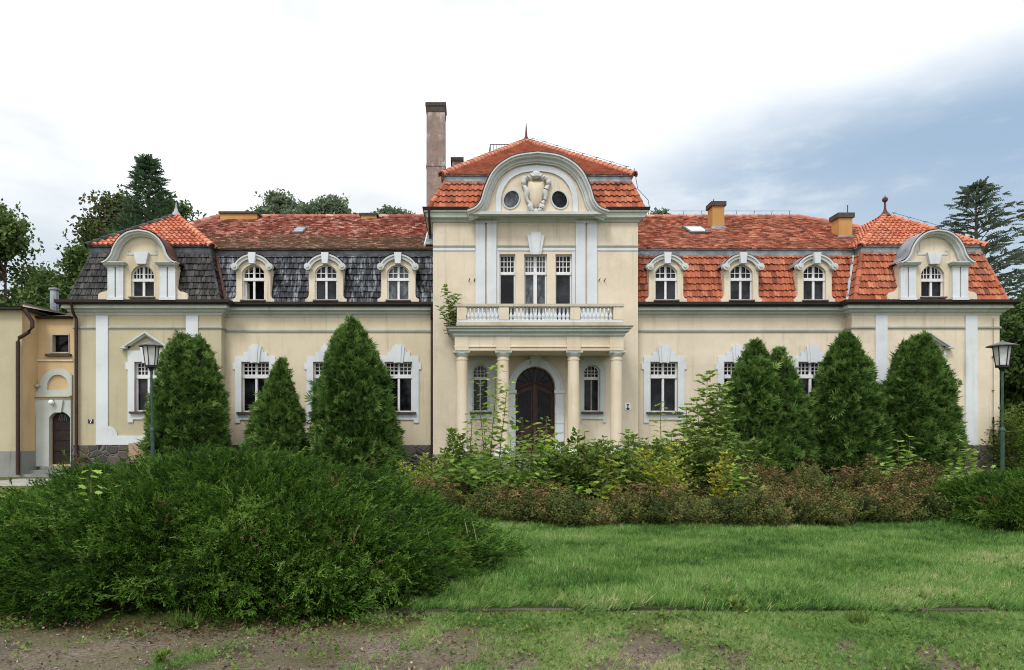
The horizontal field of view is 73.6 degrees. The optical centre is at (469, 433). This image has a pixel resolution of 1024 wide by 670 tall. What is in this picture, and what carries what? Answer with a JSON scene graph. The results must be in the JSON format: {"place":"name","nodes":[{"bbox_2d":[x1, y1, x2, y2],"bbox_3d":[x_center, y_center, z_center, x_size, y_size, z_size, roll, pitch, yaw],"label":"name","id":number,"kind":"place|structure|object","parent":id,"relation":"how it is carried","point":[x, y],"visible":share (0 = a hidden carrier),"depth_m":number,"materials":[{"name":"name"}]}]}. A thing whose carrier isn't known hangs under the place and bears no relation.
{"place":"outdoors","nodes":[
{"label":"outdoors","id":0,"kind":"place"},
{"bbox_2d":[0,479,48,485],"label":"path","id":1,"kind":"structure","parent":0,"point":[20,482],"depth_m":22.91,"materials":[{"name":"beige gravel"}]},
{"bbox_2d":[0,455,1023,669],"bbox_3d":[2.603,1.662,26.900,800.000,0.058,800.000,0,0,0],"label":"ground","id":2,"kind":"structure","parent":0,"point":[85,657],"depth_m":5.33,"materials":[{"name":"soil"}]},
{"bbox_2d":[0,198,60,308],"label":"broadleaf tree","id":3,"kind":"object","parent":2,"relation":"on","point":[14,241],"visible":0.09,"depth_m":39.97,"materials":[{"name":"green plant"}]},
{"bbox_2d":[0,306,65,476],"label":"neighbouring building","id":4,"kind":"structure","parent":2,"relation":"on","point":[18,355],"depth_m":25.95,"materials":[{"name":"paint"}]},
{"bbox_2d":[1,263,67,298],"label":"broadleaf tree","id":5,"kind":"object","parent":2,"relation":"on","point":[45,270],"visible":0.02,"depth_m":46.93,"materials":[{"name":"green plant"}]},
{"bbox_2d":[19,287,73,476],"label":"annex building","id":6,"kind":"structure","parent":2,"relation":"on","point":[54,405],"depth_m":26.88,"materials":[{"name":"beige paint"}]},
{"bbox_2d":[45,333,71,355],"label":"window","id":7,"kind":"structure","parent":6,"relation":"in","point":[62,339],"depth_m":27.01,"materials":[{"name":"glass"}]},
{"bbox_2d":[53,412,69,463],"bbox_3d":[-16.042,0.170,26.965,0.870,2.075,0.130,0,0,0],"label":"door","id":8,"kind":"structure","parent":6,"relation":"in","point":[61,421],"depth_m":26.95,"materials":[{"name":"brown wood"}]},
{"bbox_2d":[42,240,89,312],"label":"broadleaf tree","id":9,"kind":"object","parent":2,"relation":"on","point":[76,258],"visible":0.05,"depth_m":37.87,"materials":[{"name":"green plant"}]},
{"bbox_2d":[53,184,154,285],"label":"broadleaf tree","id":10,"kind":"object","parent":2,"relation":"on","point":[91,224],"visible":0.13,"depth_m":41.58,"materials":[{"name":"green plant"}]},
{"bbox_2d":[78,470,130,510],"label":"sapling","id":11,"kind":"object","parent":2,"relation":"on","point":[84,487],"visible":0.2,"depth_m":7.35,"materials":[{"name":"green plant"}]},
{"bbox_2d":[97,153,185,237],"bbox_3d":[-18.977,-7.388,40.550,6.112,18.076,6.490,0,0,0],"label":"spruce tree","id":12,"kind":"object","parent":2,"relation":"on","point":[146,168],"visible":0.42,"depth_m":39.80,"materials":[{"name":"green plant"}]},
{"bbox_2d":[134,629,148,638],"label":"weed","id":13,"kind":"object","parent":2,"relation":"on","point":[139,633],"visible":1,"depth_m":5.49,"materials":[{"name":"green plant"}]},
{"bbox_2d":[138,340,162,465],"bbox_3d":[-8.720,-0.453,18.700,0.610,4.209,0.610,0,0,22],"label":"lamp post","id":14,"kind":"object","parent":2,"relation":"on","point":[150,348],"visible":0.83,"depth_m":18.65,"materials":[{"name":"grey metal"}]},
{"bbox_2d":[148,646,173,664],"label":"weed","id":15,"kind":"object","parent":2,"relation":"on","point":[160,656],"visible":1,"depth_m":4.88,"materials":[{"name":"green plant"}]},
{"bbox_2d":[151,193,206,221],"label":"broadleaf tree","id":16,"kind":"object","parent":2,"relation":"on","point":[186,210],"visible":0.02,"depth_m":45.24,"materials":[{"name":"green plant"}]},
{"bbox_2d":[164,605,204,628],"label":"weed","id":17,"kind":"object","parent":2,"relation":"on","point":[182,622],"visible":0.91,"depth_m":5.78,"materials":[{"name":"green plant"}]},
{"bbox_2d":[135,327,234,461],"bbox_3d":[-10.040,-0.929,24.354,3.570,5.686,3.009,0,0,0],"label":"thuja tree","id":18,"kind":"object","parent":2,"relation":"on","point":[190,402],"visible":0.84,"depth_m":23.71,"materials":[{"name":"green plant"}]},
{"bbox_2d":[191,645,202,654],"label":"weed","id":19,"kind":"object","parent":2,"relation":"on","point":[195,648],"visible":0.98,"depth_m":5.09,"materials":[{"name":"green plant"}]},
{"bbox_2d":[0,438,542,636],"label":"juniper shrub","id":20,"kind":"object","parent":2,"relation":"on","point":[206,527],"visible":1,"depth_m":6.61,"materials":[{"name":"green plant"}]},
{"bbox_2d":[232,355,312,462],"bbox_3d":[-6.988,-0.516,24.595,3.036,4.670,3.190,0,0,0],"label":"thuja tree","id":21,"kind":"object","parent":2,"relation":"on","point":[278,415],"visible":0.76,"depth_m":24.01,"materials":[{"name":"green plant"}]},
{"bbox_2d":[245,188,308,214],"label":"broadleaf tree","id":22,"kind":"object","parent":2,"relation":"on","point":[278,203],"visible":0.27,"depth_m":59.37,"materials":[{"name":"green plant"}]},
{"bbox_2d":[308,616,323,626],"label":"weed","id":23,"kind":"object","parent":2,"relation":"on","point":[314,621],"visible":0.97,"depth_m":5.80,"materials":[{"name":"green plant"}]},
{"bbox_2d":[303,193,358,214],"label":"broadleaf tree","id":24,"kind":"object","parent":2,"relation":"on","point":[329,205],"visible":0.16,"depth_m":58.90,"materials":[{"name":"green plant"}]},
{"bbox_2d":[303,312,411,477],"bbox_3d":[-3.902,-1.260,23.887,3.731,6.162,3.661,0,0,0],"label":"thuja tree","id":25,"kind":"object","parent":2,"relation":"on","point":[353,418],"visible":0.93,"depth_m":22.95,"materials":[{"name":"green plant"}]},
{"bbox_2d":[370,204,414,214],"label":"broadleaf tree","id":26,"kind":"object","parent":2,"relation":"on","point":[388,210],"visible":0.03,"depth_m":62.03,"materials":[{"name":"green plant"}]},
{"bbox_2d":[394,452,437,484],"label":"undergrowth bush","id":27,"kind":"object","parent":2,"relation":"on","point":[411,473],"visible":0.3,"depth_m":16.50,"materials":[{"name":"green plant"}]},
{"bbox_2d":[412,471,526,509],"bbox_3d":[-0.264,1.224,14.418,2.249,0.898,3.949,0,0,40],"label":"hedge","id":28,"kind":"object","parent":2,"relation":"on","point":[447,492],"visible":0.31,"depth_m":13.46,"materials":[{"name":"green plant"}]},
{"bbox_2d":[0,556,1023,669],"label":"clover","id":29,"kind":"object","parent":2,"relation":"on","point":[25,645],"visible":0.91,"depth_m":5.55,"materials":[{"name":"green plant"}]},
{"bbox_2d":[0,610,1023,669],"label":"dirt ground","id":30,"kind":"structure","parent":2,"relation":"on","point":[111,627],"depth_m":5.61,"materials":[{"name":"brown soil"}]},
{"bbox_2d":[523,619,543,631],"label":"weed","id":31,"kind":"object","parent":2,"relation":"on","point":[536,626],"visible":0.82,"depth_m":5.67,"materials":[{"name":"green plant"}]},
{"bbox_2d":[54,102,1021,475],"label":"manor house","id":32,"kind":"structure","parent":2,"relation":"on","point":[596,296],"depth_m":26.45,"materials":[{"name":"beige paint"}]},
{"bbox_2d":[119,331,165,421],"bbox_3d":[-12.467,-2.183,26.440,1.960,3.499,0.460,0,0,0],"label":"window","id":33,"kind":"structure","parent":32,"relation":"in","point":[142,373],"depth_m":26.40,"materials":[{"name":"white paint"}]},
{"bbox_2d":[233,344,275,422],"bbox_3d":[-8.425,-1.964,26.930,1.770,3.071,0.380,0,0,0],"label":"window","id":34,"kind":"structure","parent":32,"relation":"in","point":[257,365],"depth_m":26.88,"materials":[{"name":"white paint"}]},
{"bbox_2d":[304,344,328,422],"bbox_3d":[-5.603,-1.964,26.930,1.770,3.071,0.380,0,0,0],"label":"window","id":35,"kind":"structure","parent":32,"relation":"in","point":[317,359],"depth_m":26.85,"materials":[{"name":"white paint"}]},
{"bbox_2d":[380,344,420,422],"bbox_3d":[-2.792,-1.964,26.930,1.770,3.071,0.380,0,0,0],"label":"window","id":36,"kind":"structure","parent":32,"relation":"in","point":[405,368],"depth_m":26.99,"materials":[{"name":"white paint"}]},
{"bbox_2d":[435,284,461,334],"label":"balcony plant","id":37,"kind":"object","parent":32,"relation":"on","point":[453,317],"visible":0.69,"depth_m":25.59,"materials":[{"name":"green plant"}]},
{"bbox_2d":[468,356,493,422],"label":"window","id":38,"kind":"structure","parent":32,"relation":"in","point":[480,370],"depth_m":26.25,"materials":[{"name":"white paint"}]},
{"bbox_2d":[500,255,514,318],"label":"window","id":39,"kind":"structure","parent":32,"relation":"in","point":[507,262],"depth_m":26.52,"materials":[{"name":"black glass"}]},
{"bbox_2d":[515,385,532,452],"bbox_3d":[2.149,-0.577,26.582,0.711,2.715,0.095,0,0,0],"label":"door leaf","id":40,"kind":"structure","parent":32,"relation":"in","point":[524,397],"depth_m":26.56,"materials":[{"name":"red wood"}]},
{"bbox_2d":[524,255,546,319],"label":"window","id":41,"kind":"structure","parent":32,"relation":"in","point":[535,273],"depth_m":26.52,"materials":[{"name":"white paint"}]},
{"bbox_2d":[537,385,553,451],"bbox_3d":[2.920,-0.577,26.532,0.711,2.715,0.195,0,0,0],"label":"door leaf","id":42,"kind":"structure","parent":32,"relation":"in","point":[545,397],"depth_m":26.56,"materials":[{"name":"red wood"}]},
{"bbox_2d":[555,255,570,319],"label":"window","id":43,"kind":"structure","parent":32,"relation":"in","point":[562,262],"depth_m":26.52,"materials":[{"name":"black glass"}]},
{"bbox_2d":[579,356,605,422],"bbox_3d":[4.718,-1.752,26.350,1.060,2.656,0.380,0,0,0],"label":"window","id":44,"kind":"structure","parent":32,"relation":"in","point":[588,375],"depth_m":26.25,"materials":[{"name":"white paint"}]},
{"bbox_2d":[625,403,629,410],"bbox_3d":[6.097,-1.025,26.284,0.199,0.310,0.029,0,0,0],"label":"monument sign","id":45,"kind":"object","parent":32,"relation":"attached to","point":[627,406],"visible":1,"depth_m":26.27,"materials":[{"name":"metal"}]},
{"bbox_2d":[641,344,686,422],"bbox_3d":[7.659,-1.964,26.930,1.770,3.071,0.380,0,0,0],"label":"window","id":46,"kind":"structure","parent":32,"relation":"in","point":[660,369],"depth_m":26.85,"materials":[{"name":"white paint"}]},
{"bbox_2d":[715,344,744,422],"bbox_3d":[10.564,-1.964,26.930,1.770,3.071,0.380,0,0,0],"label":"window","id":47,"kind":"structure","parent":32,"relation":"in","point":[724,364],"depth_m":26.85,"materials":[{"name":"white paint"}]},
{"bbox_2d":[791,344,824,396],"bbox_3d":[13.484,-1.964,26.930,1.770,3.071,0.380,0,0,0],"label":"window","id":48,"kind":"structure","parent":32,"relation":"in","point":[808,360],"depth_m":26.99,"materials":[{"name":"white paint"}]},
{"bbox_2d":[929,331,954,363],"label":"window","id":49,"kind":"structure","parent":32,"relation":"in","point":[947,346],"depth_m":26.26,"materials":[{"name":"white paint"}]},
{"bbox_2d":[502,462,587,499],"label":"sapling","id":50,"kind":"object","parent":2,"relation":"on","point":[545,482],"visible":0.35,"depth_m":14.44,"materials":[{"name":"green plant"}]},
{"bbox_2d":[559,429,603,456],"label":"sapling","id":51,"kind":"object","parent":2,"relation":"on","point":[573,449],"visible":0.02,"depth_m":17.50,"materials":[{"name":"green plant"}]},
{"bbox_2d":[602,429,659,462],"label":"undergrowth bush","id":52,"kind":"object","parent":2,"relation":"on","point":[627,431],"visible":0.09,"depth_m":17.89,"materials":[{"name":"green plant"}]},
{"bbox_2d":[650,609,667,619],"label":"weed","id":53,"kind":"object","parent":2,"relation":"on","point":[660,614],"visible":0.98,"depth_m":6.02,"materials":[{"name":"green plant"}]},
{"bbox_2d":[650,207,670,214],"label":"broadleaf tree","id":54,"kind":"object","parent":2,"relation":"on","point":[660,212],"visible":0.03,"depth_m":61.80,"materials":[{"name":"green plant"}]},
{"bbox_2d":[671,407,701,477],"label":"sapling","id":55,"kind":"object","parent":2,"relation":"on","point":[685,423],"visible":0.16,"depth_m":17.41,"materials":[{"name":"green plant"}]},
{"bbox_2d":[366,608,1018,616],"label":"kerb","id":56,"kind":"structure","parent":2,"relation":"on","point":[942,610],"depth_m":6.28,"materials":[{"name":"stone"}]},
{"bbox_2d":[724,595,749,612],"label":"weed","id":57,"kind":"object","parent":2,"relation":"on","point":[735,604],"visible":0.92,"depth_m":6.24,"materials":[{"name":"green plant"}]},
{"bbox_2d":[718,337,820,477],"bbox_3d":[10.517,-0.842,24.240,3.864,5.285,3.430,0,0,0],"label":"thuja tree","id":58,"kind":"object","parent":2,"relation":"on","point":[772,403],"visible":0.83,"depth_m":23.52,"materials":[{"name":"green plant"}]},
{"bbox_2d":[808,330,895,476],"bbox_3d":[13.564,-0.961,24.342,3.383,5.566,3.178,0,0,0],"label":"thuja tree","id":59,"kind":"object","parent":2,"relation":"on","point":[852,424],"visible":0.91,"depth_m":23.55,"materials":[{"name":"green plant"}]},
{"bbox_2d":[845,608,868,624],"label":"weed","id":60,"kind":"object","parent":2,"relation":"on","point":[854,617],"visible":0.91,"depth_m":5.88,"materials":[{"name":"green plant"}]},
{"bbox_2d":[871,456,896,479],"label":"sapling","id":61,"kind":"object","parent":2,"relation":"on","point":[881,464],"visible":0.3,"depth_m":19.00,"materials":[{"name":"green plant"}]},
{"bbox_2d":[884,434,920,479],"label":"sapling","id":62,"kind":"object","parent":2,"relation":"on","point":[911,455],"visible":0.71,"depth_m":19.57,"materials":[{"name":"green plant"}]},
{"bbox_2d":[879,328,970,476],"bbox_3d":[16.083,-0.896,24.140,3.524,5.728,2.838,0,0,0],"label":"thuja tree","id":63,"kind":"object","parent":2,"relation":"on","point":[921,386],"visible":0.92,"depth_m":23.47,"materials":[{"name":"green plant"}]},
{"bbox_2d":[939,439,983,479],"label":"sapling","id":64,"kind":"object","parent":2,"relation":"on","point":[969,455],"visible":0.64,"depth_m":19.65,"materials":[{"name":"green plant"}]},
{"bbox_2d":[918,465,1023,533],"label":"juniper shrub","id":65,"kind":"object","parent":2,"relation":"on","point":[988,499],"visible":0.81,"depth_m":11.68,"materials":[{"name":"green plant"}]},
{"bbox_2d":[935,176,1023,295],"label":"fir tree","id":66,"kind":"object","parent":2,"relation":"on","point":[973,199],"visible":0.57,"depth_m":35.23,"materials":[{"name":"green plant"}]},
{"bbox_2d":[980,401,1023,472],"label":"garden shrub","id":67,"kind":"object","parent":2,"relation":"on","point":[1015,445],"visible":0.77,"depth_m":25.80,"materials":[{"name":"green plant"}]},
{"bbox_2d":[985,340,1019,474],"bbox_3d":[14.122,-0.413,18.100,0.674,4.127,0.674,0,0,-22],"label":"lamp post","id":68,"kind":"object","parent":2,"relation":"on","point":[1002,351],"visible":0.86,"depth_m":18.06,"materials":[{"name":"metal"}]},
{"bbox_2d":[997,215,1023,316],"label":"fir tree","id":69,"kind":"object","parent":2,"relation":"on","point":[1022,274],"visible":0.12,"depth_m":38.21,"materials":[{"name":"green plant"}]},
{"bbox_2d":[1000,288,1023,452],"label":"broadleaf tree","id":70,"kind":"object","parent":2,"relation":"on","point":[1012,326],"visible":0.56,"depth_m":29.15,"materials":[{"name":"green plant"}]},
{"bbox_2d":[0,607,1023,669],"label":"path grass","id":71,"kind":"structure","parent":0,"point":[999,636],"depth_m":5.46,"materials":[{"name":"green plant"}]},
{"bbox_2d":[0,0,1023,298],"label":"sky","id":72,"kind":"structure","parent":0,"point":[813,108],"materials":[{"name":"white"}]},
{"bbox_2d":[400,474,959,522],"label":"bed grass","id":73,"kind":"structure","parent":0,"point":[482,517],"depth_m":13.15,"materials":[{"name":"green plant"}]},
{"bbox_2d":[363,518,1023,612],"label":"lawn","id":74,"kind":"structure","parent":0,"point":[653,607],"depth_m":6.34,"materials":[{"name":"plant"}]},
{"bbox_2d":[403,512,443,555],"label":"grass tuft","id":75,"kind":"object","parent":74,"relation":"on","point":[422,531],"visible":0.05,"depth_m":7.42,"materials":[{"name":"green plant"}]},
{"bbox_2d":[406,461,451,487],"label":"undergrowth bush","id":76,"kind":"object","parent":74,"relation":"on","point":[429,467],"visible":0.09,"depth_m":15.61,"materials":[{"name":"green plant"}]},
{"bbox_2d":[424,452,474,492],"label":"undergrowth bush","id":77,"kind":"object","parent":74,"relation":"on","point":[448,462],"visible":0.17,"depth_m":14.90,"materials":[{"name":"green plant"}]},
{"bbox_2d":[439,427,473,473],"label":"tall herb","id":78,"kind":"object","parent":74,"relation":"on","point":[454,441],"visible":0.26,"depth_m":15.69,"materials":[{"name":"green plant"}]},
{"bbox_2d":[451,411,481,472],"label":"sapling","id":79,"kind":"object","parent":74,"relation":"on","point":[463,429],"visible":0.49,"depth_m":15.59,"materials":[{"name":"green plant"}]},
{"bbox_2d":[437,437,496,481],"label":"undergrowth bush","id":80,"kind":"object","parent":74,"relation":"on","point":[471,450],"visible":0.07,"depth_m":16.51,"materials":[{"name":"green plant"}]},
{"bbox_2d":[451,514,496,566],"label":"grass tuft","id":81,"kind":"object","parent":74,"relation":"on","point":[475,536],"visible":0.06,"depth_m":7.98,"materials":[{"name":"green plant"}]},
{"bbox_2d":[432,449,528,504],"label":"sapling","id":82,"kind":"object","parent":74,"relation":"on","point":[454,469],"visible":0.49,"depth_m":14.00,"materials":[{"name":"green plant"}]},
{"bbox_2d":[470,377,494,468],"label":"sapling","id":83,"kind":"object","parent":74,"relation":"on","point":[476,432],"visible":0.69,"depth_m":15.31,"materials":[{"name":"green plant"}]},
{"bbox_2d":[472,362,517,483],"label":"sapling","id":84,"kind":"object","parent":74,"relation":"on","point":[487,455],"visible":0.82,"depth_m":14.98,"materials":[{"name":"green plant"}]},
{"bbox_2d":[491,439,533,488],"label":"sapling","id":85,"kind":"object","parent":74,"relation":"on","point":[516,448],"visible":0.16,"depth_m":16.85,"materials":[{"name":"green plant"}]},
{"bbox_2d":[507,417,530,473],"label":"sapling","id":86,"kind":"object","parent":74,"relation":"on","point":[519,421],"visible":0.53,"depth_m":16.61,"materials":[{"name":"green plant"}]},
{"bbox_2d":[501,422,562,486],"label":"sapling","id":87,"kind":"object","parent":74,"relation":"on","point":[548,447],"visible":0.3,"depth_m":15.79,"materials":[{"name":"green plant"}]},
{"bbox_2d":[531,417,554,462],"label":"sapling","id":88,"kind":"object","parent":74,"relation":"on","point":[552,427],"visible":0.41,"depth_m":16.80,"materials":[{"name":"green plant"}]},
{"bbox_2d":[513,440,599,502],"bbox_3d":[1.950,0.893,15.027,1.976,1.521,1.890,0,0,0],"label":"undergrowth bush","id":89,"kind":"object","parent":74,"relation":"on","point":[570,472],"visible":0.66,"depth_m":14.86,"materials":[{"name":"green plant"}]},
{"bbox_2d":[547,427,607,497],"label":"undergrowth bush","id":90,"kind":"object","parent":74,"relation":"on","point":[579,447],"visible":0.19,"depth_m":16.28,"materials":[{"name":"green plant"}]},
{"bbox_2d":[568,435,632,493],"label":"undergrowth bush","id":91,"kind":"object","parent":74,"relation":"on","point":[602,444],"visible":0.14,"depth_m":16.80,"materials":[{"name":"green plant"}]},
{"bbox_2d":[583,452,631,508],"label":"sapling","id":92,"kind":"object","parent":74,"relation":"on","point":[605,490],"visible":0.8,"depth_m":13.09,"materials":[{"name":"green plant"}]},
{"bbox_2d":[571,449,657,500],"bbox_3d":[3.192,0.994,15.232,2.018,1.337,2.048,0,0,0],"label":"undergrowth bush","id":93,"kind":"object","parent":74,"relation":"on","point":[594,464],"visible":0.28,"depth_m":15.02,"materials":[{"name":"green plant"}]},
{"bbox_2d":[588,434,661,476],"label":"undergrowth bush","id":94,"kind":"object","parent":74,"relation":"on","point":[645,445],"visible":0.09,"depth_m":16.72,"materials":[{"name":"green plant"}]},
{"bbox_2d":[600,456,687,500],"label":"undergrowth bush","id":95,"kind":"object","parent":74,"relation":"on","point":[639,477],"visible":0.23,"depth_m":14.36,"materials":[{"name":"green plant"}]},
{"bbox_2d":[648,401,674,455],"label":"sapling","id":96,"kind":"object","parent":74,"relation":"on","point":[660,422],"visible":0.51,"depth_m":16.99,"materials":[{"name":"green plant"}]},
{"bbox_2d":[632,437,697,503],"bbox_3d":[3.884,0.858,13.515,1.252,1.590,1.314,0,0,0],"label":"undergrowth bush","id":97,"kind":"object","parent":74,"relation":"on","point":[656,473],"visible":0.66,"depth_m":13.56,"materials":[{"name":"green plant"}]},
{"bbox_2d":[622,437,713,498],"bbox_3d":[4.466,0.858,15.590,2.203,1.591,2.161,0,0,0],"label":"undergrowth bush","id":98,"kind":"object","parent":74,"relation":"on","point":[665,454],"visible":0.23,"depth_m":15.40,"materials":[{"name":"green plant"}]},
{"bbox_2d":[650,417,729,479],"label":"sapling","id":99,"kind":"object","parent":74,"relation":"on","point":[686,436],"visible":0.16,"depth_m":16.38,"materials":[{"name":"green plant"}]},
{"bbox_2d":[449,470,961,528],"bbox_3d":[4.601,1.171,12.448,9.959,0.970,2.853,0,0,0],"label":"hedge","id":100,"kind":"object","parent":74,"relation":"on","point":[904,503],"visible":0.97,"depth_m":11.90,"materials":[{"name":"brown plant"}]},
{"bbox_2d":[679,369,736,472],"bbox_3d":[6.052,0.022,17.087,1.234,3.260,1.398,0,0,40],"label":"sapling","id":101,"kind":"object","parent":74,"relation":"on","point":[718,414],"visible":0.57,"depth_m":16.98,"materials":[{"name":"green plant"}]},
{"bbox_2d":[662,428,758,498],"bbox_3d":[5.516,0.749,15.971,2.170,1.810,2.138,0,0,-33],"label":"undergrowth bush","id":102,"kind":"object","parent":74,"relation":"on","point":[716,455],"visible":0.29,"depth_m":15.74,"materials":[{"name":"green plant"}]},
{"bbox_2d":[706,451,736,503],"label":"sapling","id":103,"kind":"object","parent":74,"relation":"on","point":[717,479],"visible":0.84,"depth_m":13.93,"materials":[{"name":"green plant"}]},
{"bbox_2d":[700,416,756,476],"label":"sapling","id":104,"kind":"object","parent":74,"relation":"on","point":[725,436],"visible":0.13,"depth_m":17.10,"materials":[{"name":"green plant"}]},
{"bbox_2d":[716,455,767,499],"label":"sapling","id":105,"kind":"object","parent":74,"relation":"on","point":[736,479],"visible":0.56,"depth_m":14.37,"materials":[{"name":"green plant"}]},
{"bbox_2d":[729,439,784,490],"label":"undergrowth bush","id":106,"kind":"object","parent":74,"relation":"on","point":[767,459],"visible":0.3,"depth_m":17.31,"materials":[{"name":"green plant"}]},
{"bbox_2d":[663,453,949,501],"bbox_3d":[7.116,1.033,15.041,6.013,1.243,1.981,0,0,17],"label":"hedge","id":107,"kind":"object","parent":74,"relation":"on","point":[869,475],"visible":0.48,"depth_m":14.63,"materials":[{"name":"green plant"}]},
{"bbox_2d":[944,458,996,480],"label":"sapling","id":108,"kind":"object","parent":74,"relation":"on","point":[970,464],"visible":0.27,"depth_m":17.25,"materials":[{"name":"green plant"}]}
]}

